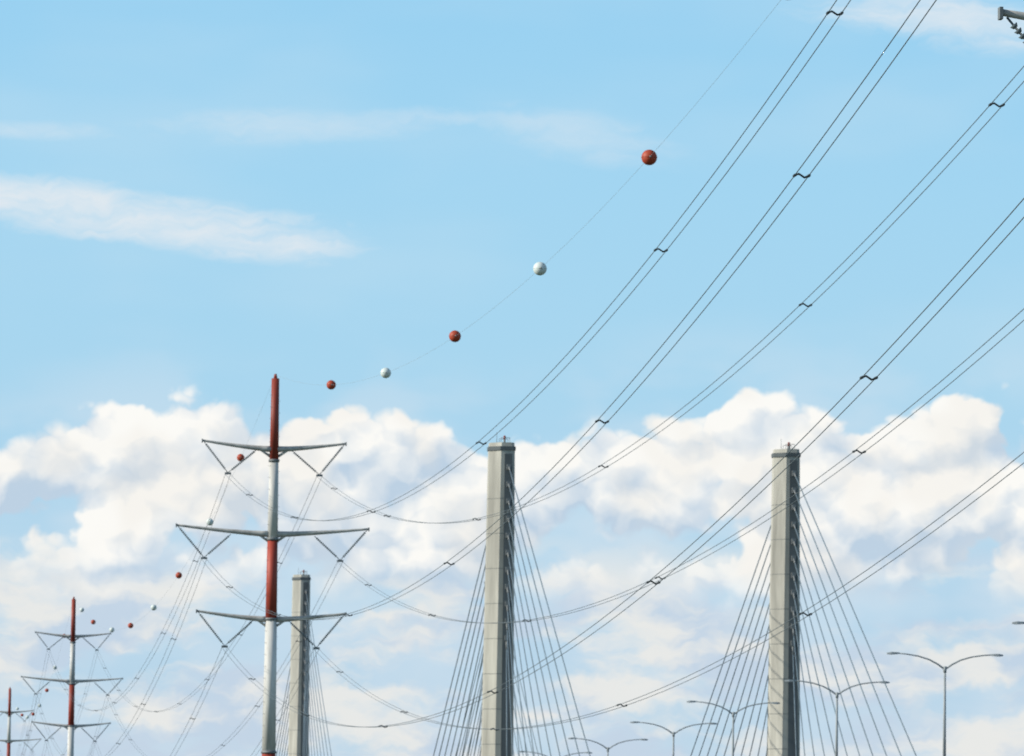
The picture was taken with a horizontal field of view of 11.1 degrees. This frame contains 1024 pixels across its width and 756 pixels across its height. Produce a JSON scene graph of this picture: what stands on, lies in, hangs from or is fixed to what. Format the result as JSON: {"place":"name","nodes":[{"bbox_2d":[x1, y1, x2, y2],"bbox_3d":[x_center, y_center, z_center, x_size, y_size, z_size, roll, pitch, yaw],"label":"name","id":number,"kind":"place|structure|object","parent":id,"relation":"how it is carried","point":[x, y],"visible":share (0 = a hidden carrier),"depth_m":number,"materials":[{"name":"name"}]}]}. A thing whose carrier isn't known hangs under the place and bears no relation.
{"place":"outdoors","nodes":[
{"label":"outdoors","id":0,"kind":"place"},
{"bbox_2d":[0,0,1023,755],"label":"sky","id":1,"kind":"structure","parent":0,"point":[202,202],"materials":[{"name":"blue"}]},
{"label":"ground","id":2,"kind":"structure","parent":0,"visible":0},
{"bbox_2d":[0,687,40,755],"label":"transmission tower","id":3,"kind":"structure","parent":2,"relation":"on","point":[8,741],"depth_m":1199.51,"materials":[{"name":"metal"}]},
{"bbox_2d":[21,597,122,755],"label":"transmission tower","id":4,"kind":"structure","parent":2,"relation":"on","point":[70,726],"depth_m":761.82,"materials":[{"name":"white metal"}]},
{"bbox_2d":[176,374,369,755],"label":"transmission tower","id":5,"kind":"structure","parent":2,"relation":"on","point":[273,533],"depth_m":400.09,"materials":[{"name":"white metal"}]},
{"bbox_2d":[276,436,916,755],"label":"cable stayed bridge","id":6,"kind":"structure","parent":2,"relation":"on","point":[783,716],"depth_m":600.96,"materials":[{"name":"concrete"}]},
{"bbox_2d":[998,7,1023,42],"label":"transmission tower","id":7,"kind":"structure","parent":2,"relation":"on","point":[1002,12],"depth_m":120.52,"materials":[{"name":"grey metal"}]},
{"bbox_2d":[4,0,780,715],"bbox_3d":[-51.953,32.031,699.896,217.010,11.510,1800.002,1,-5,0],"label":"ground wire","id":8,"kind":"object","parent":7,"relation":"attached to","point":[500,302],"visible":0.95,"depth_m":254.41,"materials":[{"name":"metal"}]},
{"bbox_2d":[176,572,181,578],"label":"aerial marker ball","id":9,"kind":"object","parent":8,"relation":"attached to","point":[178,575],"visible":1,"depth_m":515.68,"materials":[{"name":"plastic"}]},
{"bbox_2d":[206,518,212,524],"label":"aerial marker ball","id":10,"kind":"object","parent":8,"relation":"attached to","point":[210,520],"visible":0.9,"depth_m":472.09,"materials":[{"name":"plastic"}]},
{"bbox_2d":[237,454,244,461],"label":"aerial marker ball","id":11,"kind":"object","parent":8,"relation":"attached to","point":[240,457],"visible":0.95,"depth_m":435.92,"materials":[{"name":"plastic"}]},
{"bbox_2d":[327,380,335,389],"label":"aerial marker ball","id":12,"kind":"object","parent":8,"relation":"attached to","point":[331,384],"visible":1,"depth_m":353.66,"materials":[{"name":"plastic"}]},
{"bbox_2d":[380,368,390,377],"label":"aerial marker ball","id":13,"kind":"object","parent":8,"relation":"attached to","point":[385,372],"visible":1,"depth_m":317.08,"materials":[{"name":"plastic"}]},
{"bbox_2d":[449,330,460,341],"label":"aerial marker ball","id":14,"kind":"object","parent":8,"relation":"attached to","point":[454,336],"visible":1,"depth_m":280.52,"materials":[{"name":"plastic"}]},
{"bbox_2d":[533,262,546,274],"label":"aerial marker ball","id":15,"kind":"object","parent":8,"relation":"attached to","point":[539,268],"visible":1,"depth_m":245.94,"materials":[{"name":"plastic"}]},
{"bbox_2d":[641,150,656,164],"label":"aerial marker ball","id":16,"kind":"object","parent":8,"relation":"attached to","point":[648,157],"visible":1,"depth_m":212.45,"materials":[{"name":"plastic"}]},
{"bbox_2d":[0,0,850,754],"bbox_3d":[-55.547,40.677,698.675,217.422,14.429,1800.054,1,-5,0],"label":"power line","id":17,"kind":"object","parent":7,"relation":"hanging from","point":[554,368],"visible":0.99,"depth_m":204.08,"materials":[{"name":"metal"}]},
{"bbox_2d":[22,0,936,755],"bbox_3d":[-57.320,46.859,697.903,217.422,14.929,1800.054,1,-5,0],"label":"power line","id":18,"kind":"object","parent":7,"relation":"hanging from","point":[618,396],"visible":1,"depth_m":176.38,"materials":[{"name":"metal"}]},
{"bbox_2d":[17,66,1023,755],"bbox_3d":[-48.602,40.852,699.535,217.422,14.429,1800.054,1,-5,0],"label":"power line","id":19,"kind":"object","parent":7,"relation":"hanging from","point":[681,408],"visible":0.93,"depth_m":216.01,"materials":[{"name":"metal"}]},
{"bbox_2d":[29,309,1023,755],"bbox_3d":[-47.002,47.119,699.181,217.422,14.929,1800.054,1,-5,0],"label":"power line","id":20,"kind":"object","parent":7,"relation":"hanging from","point":[695,557],"visible":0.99,"depth_m":226.68,"materials":[{"name":"metal"}]},
{"bbox_2d":[42,198,1023,755],"bbox_3d":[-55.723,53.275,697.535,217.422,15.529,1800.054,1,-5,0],"label":"power line","id":21,"kind":"object","parent":7,"relation":"hanging from","point":[718,520],"visible":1,"depth_m":168.76,"materials":[{"name":"metal"}]},
{"bbox_2d":[91,452,1023,755],"bbox_3d":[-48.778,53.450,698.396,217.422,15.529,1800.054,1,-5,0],"label":"power line","id":22,"kind":"object","parent":7,"relation":"hanging from","point":[715,662],"visible":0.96,"depth_m":209.34,"materials":[{"name":"metal"}]},
{"bbox_3d":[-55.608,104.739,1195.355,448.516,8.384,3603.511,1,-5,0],"label":"road","id":23,"kind":"structure","parent":0,"visible":0},
{"bbox_2d":[519,751,591,755],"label":"street lamp","id":24,"kind":"object","parent":23,"relation":"on","point":[565,755],"visible":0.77,"depth_m":678.49,"materials":[{"name":"metal"}]},
{"bbox_2d":[568,738,647,755],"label":"street lamp","id":25,"kind":"object","parent":23,"relation":"on","point":[607,748],"visible":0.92,"depth_m":628.48,"materials":[{"name":"metal"}]},
{"bbox_2d":[630,721,716,755],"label":"street lamp","id":26,"kind":"object","parent":23,"relation":"on","point":[673,734],"visible":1,"depth_m":575.73,"materials":[{"name":"metal"}]},
{"bbox_2d":[687,701,779,755],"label":"street lamp","id":27,"kind":"object","parent":23,"relation":"on","point":[733,714],"visible":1,"depth_m":534.97,"materials":[{"name":"metal"}]},
{"bbox_2d":[785,679,888,755],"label":"street lamp","id":28,"kind":"object","parent":23,"relation":"on","point":[836,731],"visible":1,"depth_m":476.18,"materials":[{"name":"metal"}]},
{"bbox_2d":[887,652,1002,755],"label":"street lamp","id":29,"kind":"object","parent":23,"relation":"on","point":[944,668],"visible":1,"depth_m":427.39,"materials":[{"name":"metal"}]}
]}

